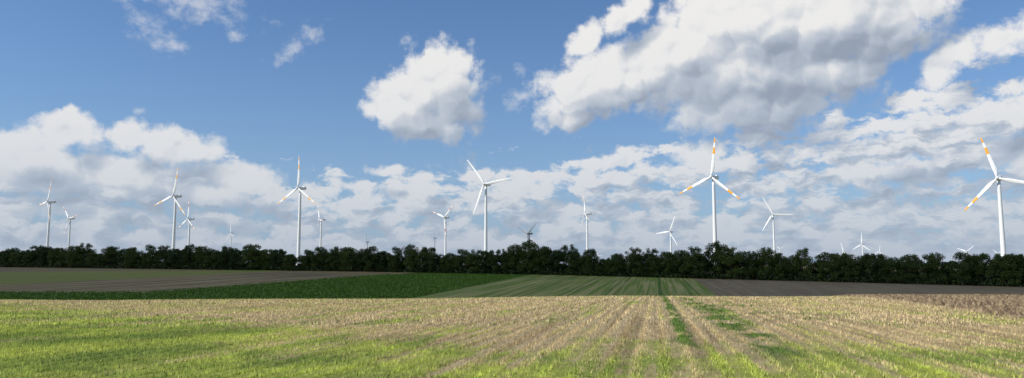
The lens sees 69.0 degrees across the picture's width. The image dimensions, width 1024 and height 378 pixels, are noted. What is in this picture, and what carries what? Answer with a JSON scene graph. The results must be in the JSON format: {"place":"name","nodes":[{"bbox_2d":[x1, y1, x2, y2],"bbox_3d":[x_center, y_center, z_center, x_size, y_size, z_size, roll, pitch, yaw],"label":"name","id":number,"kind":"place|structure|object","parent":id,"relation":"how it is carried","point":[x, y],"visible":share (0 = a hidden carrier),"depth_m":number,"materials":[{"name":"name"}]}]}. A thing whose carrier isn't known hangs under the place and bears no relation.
{"place":"outdoors","nodes":[
{"label":"outdoors","id":0,"kind":"place"},
{"bbox_2d":[0,265,1023,377],"bbox_3d":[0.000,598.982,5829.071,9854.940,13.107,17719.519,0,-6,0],"label":"ground","id":1,"kind":"structure","parent":0,"point":[27,279],"depth_m":25.20,"materials":[{"name":"grey soil"}]},
{"bbox_2d":[0,250,13,266],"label":"tree","id":2,"kind":"object","parent":1,"relation":"on","point":[4,258],"visible":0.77,"depth_m":460.57,"materials":[{"name":"green plant"}]},
{"bbox_2d":[6,247,20,253],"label":"tree","id":3,"kind":"object","parent":1,"relation":"on","point":[15,249],"visible":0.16,"depth_m":472.70,"materials":[{"name":"green plant"}]},
{"bbox_2d":[8,252,21,263],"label":"tree","id":4,"kind":"object","parent":1,"relation":"on","point":[12,259],"visible":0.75,"depth_m":458.32,"materials":[{"name":"green plant"}]},
{"bbox_2d":[13,252,26,266],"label":"tree","id":5,"kind":"object","parent":1,"relation":"on","point":[18,256],"visible":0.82,"depth_m":456.60,"materials":[{"name":"green plant"}]},
{"bbox_2d":[22,254,35,266],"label":"tree","id":6,"kind":"object","parent":1,"relation":"on","point":[25,257],"visible":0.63,"depth_m":455.12,"materials":[{"name":"green plant"}]},
{"bbox_2d":[25,245,45,266],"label":"tree","id":7,"kind":"object","parent":1,"relation":"on","point":[31,253],"visible":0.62,"depth_m":452.75,"materials":[{"name":"green plant"}]},
{"bbox_2d":[35,246,54,265],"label":"tree","id":8,"kind":"object","parent":1,"relation":"on","point":[43,253],"visible":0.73,"depth_m":450.08,"materials":[{"name":"green plant"}]},
{"bbox_2d":[40,184,55,247],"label":"wind turbine","id":9,"kind":"object","parent":1,"relation":"on","point":[48,226],"visible":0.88,"depth_m":1231.30,"materials":[{"name":"white paint"}]},
{"bbox_2d":[46,248,60,266],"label":"tree","id":10,"kind":"object","parent":1,"relation":"on","point":[52,260],"visible":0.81,"depth_m":447.45,"materials":[{"name":"green plant"}]},
{"bbox_2d":[54,250,68,267],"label":"tree","id":11,"kind":"object","parent":1,"relation":"on","point":[61,255],"visible":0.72,"depth_m":444.53,"materials":[{"name":"green plant"}]},
{"bbox_2d":[63,206,76,248],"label":"wind turbine","id":12,"kind":"object","parent":1,"relation":"on","point":[71,218],"visible":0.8,"depth_m":1631.29,"materials":[{"name":"white paint"}]},
{"bbox_2d":[64,245,80,266],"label":"tree","id":13,"kind":"object","parent":1,"relation":"on","point":[70,254],"visible":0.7,"depth_m":441.71,"materials":[{"name":"green plant"}]},
{"bbox_2d":[71,243,96,265],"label":"tree","id":14,"kind":"object","parent":1,"relation":"on","point":[79,254],"visible":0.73,"depth_m":439.60,"materials":[{"name":"green plant"}]},
{"bbox_2d":[84,252,97,266],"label":"tree","id":15,"kind":"object","parent":1,"relation":"on","point":[89,259],"visible":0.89,"depth_m":436.01,"materials":[{"name":"green plant"}]},
{"bbox_2d":[94,254,108,267],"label":"tree","id":16,"kind":"object","parent":1,"relation":"on","point":[98,261],"visible":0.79,"depth_m":433.29,"materials":[{"name":"green plant"}]},
{"bbox_2d":[98,246,119,265],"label":"tree","id":17,"kind":"object","parent":1,"relation":"on","point":[109,253],"visible":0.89,"depth_m":433.66,"materials":[{"name":"green plant"}]},
{"bbox_2d":[116,248,129,267],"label":"tree","id":18,"kind":"object","parent":1,"relation":"on","point":[121,254],"visible":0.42,"depth_m":429.29,"materials":[{"name":"green plant"}]},
{"bbox_2d":[123,247,138,267],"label":"tree","id":19,"kind":"object","parent":1,"relation":"on","point":[130,250],"visible":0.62,"depth_m":425.33,"materials":[{"name":"green plant"}]},
{"bbox_2d":[127,252,144,268],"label":"tree","id":20,"kind":"object","parent":1,"relation":"on","point":[136,258],"visible":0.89,"depth_m":422.88,"materials":[{"name":"green plant"}]},
{"bbox_2d":[140,245,156,267],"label":"tree","id":21,"kind":"object","parent":1,"relation":"on","point":[150,253],"visible":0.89,"depth_m":422.81,"materials":[{"name":"green plant"}]},
{"bbox_2d":[153,249,171,267],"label":"tree","id":22,"kind":"object","parent":1,"relation":"on","point":[159,256],"visible":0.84,"depth_m":418.21,"materials":[{"name":"green plant"}]},
{"bbox_2d":[154,245,173,262],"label":"tree","id":23,"kind":"object","parent":1,"relation":"on","point":[164,247],"visible":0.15,"depth_m":428.50,"materials":[{"name":"green plant"}]},
{"bbox_2d":[154,168,184,248],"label":"wind turbine","id":24,"kind":"object","parent":1,"relation":"on","point":[175,197],"visible":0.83,"depth_m":1002.73,"materials":[{"name":"white paint"}]},
{"bbox_2d":[161,249,177,266],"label":"tree","id":25,"kind":"object","parent":1,"relation":"on","point":[165,261],"visible":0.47,"depth_m":416.26,"materials":[{"name":"green plant"}]},
{"bbox_2d":[167,248,190,267],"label":"tree","id":26,"kind":"object","parent":1,"relation":"on","point":[177,254],"visible":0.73,"depth_m":411.21,"materials":[{"name":"green plant"}]},
{"bbox_2d":[178,204,194,247],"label":"wind turbine","id":27,"kind":"object","parent":1,"relation":"on","point":[188,219],"visible":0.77,"depth_m":1442.70,"materials":[{"name":"white paint"}]},
{"bbox_2d":[177,244,195,268],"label":"tree","id":28,"kind":"object","parent":1,"relation":"on","point":[186,255],"visible":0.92,"depth_m":411.35,"materials":[{"name":"green plant"}]},
{"bbox_2d":[191,245,211,268],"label":"tree","id":29,"kind":"object","parent":1,"relation":"on","point":[199,254],"visible":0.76,"depth_m":409.43,"materials":[{"name":"green plant"}]},
{"bbox_2d":[202,249,222,267],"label":"tree","id":30,"kind":"object","parent":1,"relation":"on","point":[211,255],"visible":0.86,"depth_m":405.88,"materials":[{"name":"green plant"}]},
{"bbox_2d":[215,250,231,267],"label":"tree","id":31,"kind":"object","parent":1,"relation":"on","point":[220,261],"visible":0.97,"depth_m":404.14,"materials":[{"name":"green plant"}]},
{"bbox_2d":[221,246,231,263],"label":"tree","id":32,"kind":"object","parent":1,"relation":"on","point":[224,248],"visible":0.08,"depth_m":413.90,"materials":[{"name":"green plant"}]},
{"bbox_2d":[226,248,240,264],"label":"tree","id":33,"kind":"object","parent":1,"relation":"on","point":[232,250],"visible":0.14,"depth_m":411.90,"materials":[{"name":"green plant"}]},
{"bbox_2d":[228,250,245,267],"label":"tree","id":34,"kind":"object","parent":1,"relation":"on","point":[236,257],"visible":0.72,"depth_m":399.98,"materials":[{"name":"green plant"}]},
{"bbox_2d":[238,243,262,268],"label":"tree","id":35,"kind":"object","parent":1,"relation":"on","point":[252,253],"visible":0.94,"depth_m":394.61,"materials":[{"name":"green plant"}]},
{"bbox_2d":[0,274,524,299],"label":"crop plants","id":36,"kind":"object","parent":1,"relation":"on","point":[419,280],"visible":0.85,"depth_m":198.61,"materials":[{"name":"green plant"}]},
{"bbox_2d":[257,249,277,269],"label":"tree","id":37,"kind":"object","parent":1,"relation":"on","point":[266,256],"visible":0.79,"depth_m":394.96,"materials":[{"name":"green plant"}]},
{"bbox_2d":[268,249,285,269],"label":"tree","id":38,"kind":"object","parent":1,"relation":"on","point":[279,254],"visible":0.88,"depth_m":393.36,"materials":[{"name":"green plant"}]},
{"bbox_2d":[281,254,298,269],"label":"tree","id":39,"kind":"object","parent":1,"relation":"on","point":[289,261],"visible":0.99,"depth_m":387.69,"materials":[{"name":"green plant"}]},
{"bbox_2d":[278,160,315,264],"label":"wind turbine","id":40,"kind":"object","parent":1,"relation":"on","point":[300,189],"visible":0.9,"depth_m":928.98,"materials":[{"name":"white paint"}]},
{"bbox_2d":[298,249,313,267],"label":"tree","id":41,"kind":"object","parent":1,"relation":"on","point":[306,261],"visible":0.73,"depth_m":386.17,"materials":[{"name":"green plant"}]},
{"bbox_2d":[309,247,329,268],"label":"tree","id":42,"kind":"object","parent":1,"relation":"on","point":[319,257],"visible":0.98,"depth_m":381.46,"materials":[{"name":"green plant"}]},
{"bbox_2d":[316,204,324,246],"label":"wind turbine","id":43,"kind":"object","parent":1,"relation":"on","point":[319,219],"visible":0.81,"depth_m":1595.51,"materials":[{"name":"white paint"}]},
{"bbox_2d":[324,250,341,269],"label":"tree","id":44,"kind":"object","parent":1,"relation":"on","point":[332,258],"visible":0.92,"depth_m":379.65,"materials":[{"name":"green plant"}]},
{"bbox_2d":[329,246,343,255],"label":"tree","id":45,"kind":"object","parent":1,"relation":"on","point":[337,248],"visible":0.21,"depth_m":387.08,"materials":[{"name":"green plant"}]},
{"bbox_2d":[338,247,358,270],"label":"tree","id":46,"kind":"object","parent":1,"relation":"on","point":[345,254],"visible":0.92,"depth_m":375.78,"materials":[{"name":"green plant"}]},
{"bbox_2d":[352,252,365,268],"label":"tree","id":47,"kind":"object","parent":1,"relation":"on","point":[360,262],"visible":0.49,"depth_m":375.34,"materials":[{"name":"green plant"}]},
{"bbox_2d":[361,246,379,271],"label":"tree","id":48,"kind":"object","parent":1,"relation":"on","point":[368,258],"visible":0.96,"depth_m":370.56,"materials":[{"name":"green plant"}]},
{"bbox_2d":[373,251,390,270],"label":"tree","id":49,"kind":"object","parent":1,"relation":"on","point":[383,261],"visible":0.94,"depth_m":370.47,"materials":[{"name":"green plant"}]},
{"bbox_2d":[386,246,405,268],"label":"tree","id":50,"kind":"object","parent":1,"relation":"on","point":[395,262],"visible":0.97,"depth_m":367.34,"materials":[{"name":"green plant"}]},
{"bbox_2d":[401,243,421,270],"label":"tree","id":51,"kind":"object","parent":1,"relation":"on","point":[409,263],"visible":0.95,"depth_m":364.32,"materials":[{"name":"green plant"}]},
{"bbox_2d":[414,246,439,272],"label":"tree","id":52,"kind":"object","parent":1,"relation":"on","point":[425,254],"visible":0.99,"depth_m":362.04,"materials":[{"name":"green plant"}]},
{"bbox_2d":[429,254,442,267],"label":"tree","id":53,"kind":"object","parent":1,"relation":"on","point":[438,259],"visible":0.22,"depth_m":367.94,"materials":[{"name":"green plant"}]},
{"bbox_2d":[432,204,453,254],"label":"wind turbine","id":54,"kind":"object","parent":1,"relation":"on","point":[444,217],"visible":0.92,"depth_m":1497.89,"materials":[{"name":"white paint"}]},
{"bbox_2d":[438,255,452,271],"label":"tree","id":55,"kind":"object","parent":1,"relation":"on","point":[444,259],"visible":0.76,"depth_m":359.40,"materials":[{"name":"green plant"}]},
{"bbox_2d":[445,255,465,269],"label":"tree","id":56,"kind":"object","parent":1,"relation":"on","point":[456,260],"visible":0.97,"depth_m":355.78,"materials":[{"name":"green plant"}]},
{"bbox_2d":[453,248,469,268],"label":"tree","id":57,"kind":"object","parent":1,"relation":"on","point":[463,256],"visible":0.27,"depth_m":361.87,"materials":[{"name":"green plant"}]},
{"bbox_2d":[463,249,486,270],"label":"tree","id":58,"kind":"object","parent":1,"relation":"on","point":[470,260],"visible":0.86,"depth_m":352.69,"materials":[{"name":"green plant"}]},
{"bbox_2d":[474,249,499,273],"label":"tree","id":59,"kind":"object","parent":1,"relation":"on","point":[488,262],"visible":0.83,"depth_m":350.50,"materials":[{"name":"green plant"}]},
{"bbox_2d":[467,160,511,250],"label":"wind turbine","id":60,"kind":"object","parent":1,"relation":"on","point":[485,218],"visible":0.89,"depth_m":907.02,"materials":[{"name":"white paint"}]},
{"bbox_2d":[491,249,509,273],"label":"tree","id":61,"kind":"object","parent":1,"relation":"on","point":[501,257],"visible":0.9,"depth_m":348.05,"materials":[{"name":"green plant"}]},
{"bbox_2d":[0,295,1023,377],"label":"stubble and grass","id":62,"kind":"object","parent":1,"relation":"on","point":[115,306],"visible":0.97,"depth_m":20.50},
{"bbox_2d":[0,260,1023,286],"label":"undergrowth","id":63,"kind":"object","parent":1,"relation":"on","point":[866,278],"visible":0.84,"depth_m":336.61,"materials":[{"name":"green plant"}]},
{"bbox_2d":[501,243,523,270],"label":"tree","id":64,"kind":"object","parent":1,"relation":"on","point":[511,250],"visible":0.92,"depth_m":346.76,"materials":[{"name":"green plant"}]},
{"bbox_2d":[515,240,538,271],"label":"tree","id":65,"kind":"object","parent":1,"relation":"on","point":[526,254],"visible":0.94,"depth_m":345.60,"materials":[{"name":"green plant"}]},
{"bbox_2d":[518,222,536,246],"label":"wind turbine","id":66,"kind":"object","parent":1,"relation":"on","point":[528,235],"visible":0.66,"depth_m":1560.88,"materials":[{"name":"grey paint"}]},
{"bbox_2d":[531,245,552,270],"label":"tree","id":67,"kind":"object","parent":1,"relation":"on","point":[540,258],"visible":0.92,"depth_m":342.15,"materials":[{"name":"green plant"}]},
{"bbox_2d":[545,249,567,271],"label":"tree","id":68,"kind":"object","parent":1,"relation":"on","point":[558,255],"visible":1,"depth_m":340.70,"materials":[{"name":"green plant"}]},
{"bbox_2d":[557,244,580,270],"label":"tree","id":69,"kind":"object","parent":1,"relation":"on","point":[566,250],"visible":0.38,"depth_m":346.99,"materials":[{"name":"green plant"}]},
{"bbox_2d":[564,252,584,272],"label":"tree","id":70,"kind":"object","parent":1,"relation":"on","point":[574,264],"visible":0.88,"depth_m":337.56,"materials":[{"name":"green plant"}]},
{"bbox_2d":[581,194,591,253],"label":"wind turbine","id":71,"kind":"object","parent":1,"relation":"on","point":[587,214],"visible":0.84,"depth_m":1387.72,"materials":[{"name":"white paint"}]},
{"bbox_2d":[580,249,599,274],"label":"tree","id":72,"kind":"object","parent":1,"relation":"on","point":[588,257],"visible":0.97,"depth_m":332.76,"materials":[{"name":"green plant"}]},
{"bbox_2d":[595,258,611,272],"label":"tree","id":73,"kind":"object","parent":1,"relation":"on","point":[605,267],"visible":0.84,"depth_m":331.55,"materials":[{"name":"green plant"}]},
{"bbox_2d":[604,253,624,274],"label":"tree","id":74,"kind":"object","parent":1,"relation":"on","point":[616,263],"visible":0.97,"depth_m":328.53,"materials":[{"name":"green plant"}]},
{"bbox_2d":[621,247,645,276],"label":"tree","id":75,"kind":"object","parent":1,"relation":"on","point":[638,257],"visible":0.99,"depth_m":326.25,"materials":[{"name":"green plant"}]},
{"bbox_2d":[640,248,660,271],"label":"tree","id":76,"kind":"object","parent":1,"relation":"on","point":[655,251],"visible":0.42,"depth_m":331.17,"materials":[{"name":"green plant"}]},
{"bbox_2d":[644,256,662,276],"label":"tree","id":77,"kind":"object","parent":1,"relation":"on","point":[649,265],"visible":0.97,"depth_m":324.88,"materials":[{"name":"green plant"}]},
{"bbox_2d":[655,251,677,273],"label":"tree","id":78,"kind":"object","parent":1,"relation":"on","point":[665,269],"visible":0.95,"depth_m":323.77,"materials":[{"name":"green plant"}]},
{"bbox_2d":[656,216,677,252],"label":"wind turbine","id":79,"kind":"object","parent":1,"relation":"on","point":[669,231],"visible":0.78,"depth_m":1739.90,"materials":[{"name":"white paint"}]},
{"bbox_2d":[668,250,690,274],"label":"tree","id":80,"kind":"object","parent":1,"relation":"on","point":[677,255],"visible":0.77,"depth_m":321.90,"materials":[{"name":"green plant"}]},
{"bbox_2d":[679,246,707,276],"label":"tree","id":81,"kind":"object","parent":1,"relation":"on","point":[693,258],"visible":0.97,"depth_m":316.35,"materials":[{"name":"green plant"}]},
{"bbox_2d":[679,137,739,251],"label":"wind turbine","id":82,"kind":"object","parent":1,"relation":"on","point":[713,178],"visible":0.86,"depth_m":746.25,"materials":[{"name":"white paint"}]},
{"bbox_2d":[700,240,727,278],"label":"tree","id":83,"kind":"object","parent":1,"relation":"on","point":[711,259],"visible":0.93,"depth_m":316.55,"materials":[{"name":"green plant"}]},
{"bbox_2d":[712,244,733,272],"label":"tree","id":84,"kind":"object","parent":1,"relation":"on","point":[723,246],"visible":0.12,"depth_m":323.00,"materials":[{"name":"green plant"}]},
{"bbox_2d":[715,246,745,278],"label":"tree","id":85,"kind":"object","parent":1,"relation":"on","point":[735,260],"visible":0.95,"depth_m":312.81,"materials":[{"name":"green plant"}]},
{"bbox_2d":[739,251,763,279],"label":"tree","id":86,"kind":"object","parent":1,"relation":"on","point":[750,260],"visible":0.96,"depth_m":309.30,"materials":[{"name":"green plant"}]},
{"bbox_2d":[753,247,779,279],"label":"tree","id":87,"kind":"object","parent":1,"relation":"on","point":[766,257],"visible":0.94,"depth_m":307.28,"materials":[{"name":"green plant"}]},
{"bbox_2d":[769,252,782,276],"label":"tree","id":88,"kind":"object","parent":1,"relation":"on","point":[779,253],"visible":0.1,"depth_m":315.14,"materials":[{"name":"green plant"}]},
{"bbox_2d":[762,197,792,253],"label":"wind turbine","id":89,"kind":"object","parent":1,"relation":"on","point":[772,215],"visible":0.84,"depth_m":1501.29,"materials":[{"name":"white paint"}]},
{"bbox_2d":[770,255,792,280],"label":"tree","id":90,"kind":"object","parent":1,"relation":"on","point":[783,268],"visible":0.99,"depth_m":304.96,"materials":[{"name":"green plant"}]},
{"bbox_2d":[788,254,804,275],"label":"tree","id":91,"kind":"object","parent":1,"relation":"on","point":[790,258],"visible":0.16,"depth_m":312.04,"materials":[{"name":"green plant"}]},
{"bbox_2d":[790,247,814,278],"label":"tree","id":92,"kind":"object","parent":1,"relation":"on","point":[804,262],"visible":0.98,"depth_m":305.28,"materials":[{"name":"green plant"}]},
{"bbox_2d":[814,252,844,279],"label":"tree","id":93,"kind":"object","parent":1,"relation":"on","point":[835,263],"visible":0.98,"depth_m":300.16,"materials":[{"name":"green plant"}]},
{"bbox_2d":[828,252,851,277],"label":"tree","id":94,"kind":"object","parent":1,"relation":"on","point":[837,255],"visible":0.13,"depth_m":306.19,"materials":[{"name":"green plant"}]},
{"bbox_2d":[838,253,863,280],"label":"tree","id":95,"kind":"object","parent":1,"relation":"on","point":[847,271],"visible":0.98,"depth_m":297.33,"materials":[{"name":"green plant"}]},
{"bbox_2d":[854,233,868,254],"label":"wind turbine","id":96,"kind":"object","parent":1,"relation":"on","point":[862,245],"visible":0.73,"depth_m":2492.27,"materials":[{"name":"white paint"}]},
{"bbox_2d":[858,253,888,282],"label":"tree","id":97,"kind":"object","parent":1,"relation":"on","point":[868,261],"visible":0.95,"depth_m":294.18,"materials":[{"name":"green plant"}]},
{"bbox_2d":[879,257,903,282],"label":"tree","id":98,"kind":"object","parent":1,"relation":"on","point":[889,266],"visible":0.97,"depth_m":291.00,"materials":[{"name":"green plant"}]},
{"bbox_2d":[894,257,918,281],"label":"tree","id":99,"kind":"object","parent":1,"relation":"on","point":[910,276],"visible":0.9,"depth_m":290.49,"materials":[{"name":"green plant"}]},
{"bbox_2d":[900,254,922,279],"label":"tree","id":100,"kind":"object","parent":1,"relation":"on","point":[915,260],"visible":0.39,"depth_m":295.43,"materials":[{"name":"green plant"}]},
{"bbox_2d":[834,294,1023,318],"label":"soil clods","id":101,"kind":"object","parent":1,"relation":"on","point":[1009,305],"visible":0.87,"depth_m":47.90,"materials":[{"name":"brown soil"}]},
{"bbox_2d":[918,252,949,282],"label":"tree","id":102,"kind":"object","parent":1,"relation":"on","point":[933,262],"visible":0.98,"depth_m":287.13,"materials":[{"name":"green plant"}]},
{"bbox_2d":[939,261,952,280],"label":"tree","id":103,"kind":"object","parent":1,"relation":"on","point":[945,270],"visible":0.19,"depth_m":293.09,"materials":[{"name":"green plant"}]},
{"bbox_2d":[946,252,982,283],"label":"tree","id":104,"kind":"object","parent":1,"relation":"on","point":[964,268],"visible":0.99,"depth_m":282.78,"materials":[{"name":"green plant"}]},
{"bbox_2d":[972,252,994,285],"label":"tree","id":105,"kind":"object","parent":1,"relation":"on","point":[982,273],"visible":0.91,"depth_m":281.87,"materials":[{"name":"green plant"}]},
{"bbox_2d":[964,137,1023,256],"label":"wind turbine","id":106,"kind":"object","parent":1,"relation":"on","point":[998,179],"visible":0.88,"depth_m":673.63,"materials":[{"name":"white paint"}]},
{"bbox_2d":[984,253,1023,284],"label":"tree","id":107,"kind":"object","parent":1,"relation":"on","point":[995,263],"visible":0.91,"depth_m":278.66,"materials":[{"name":"green plant"}]},
{"bbox_2d":[998,253,1023,284],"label":"tree","id":108,"kind":"object","parent":1,"relation":"on","point":[1019,260],"visible":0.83,"depth_m":276.32,"materials":[{"name":"green plant"}]},
{"bbox_2d":[0,0,1023,264],"label":"sky","id":109,"kind":"structure","parent":0,"point":[849,119],"materials":[{"name":"blue"}]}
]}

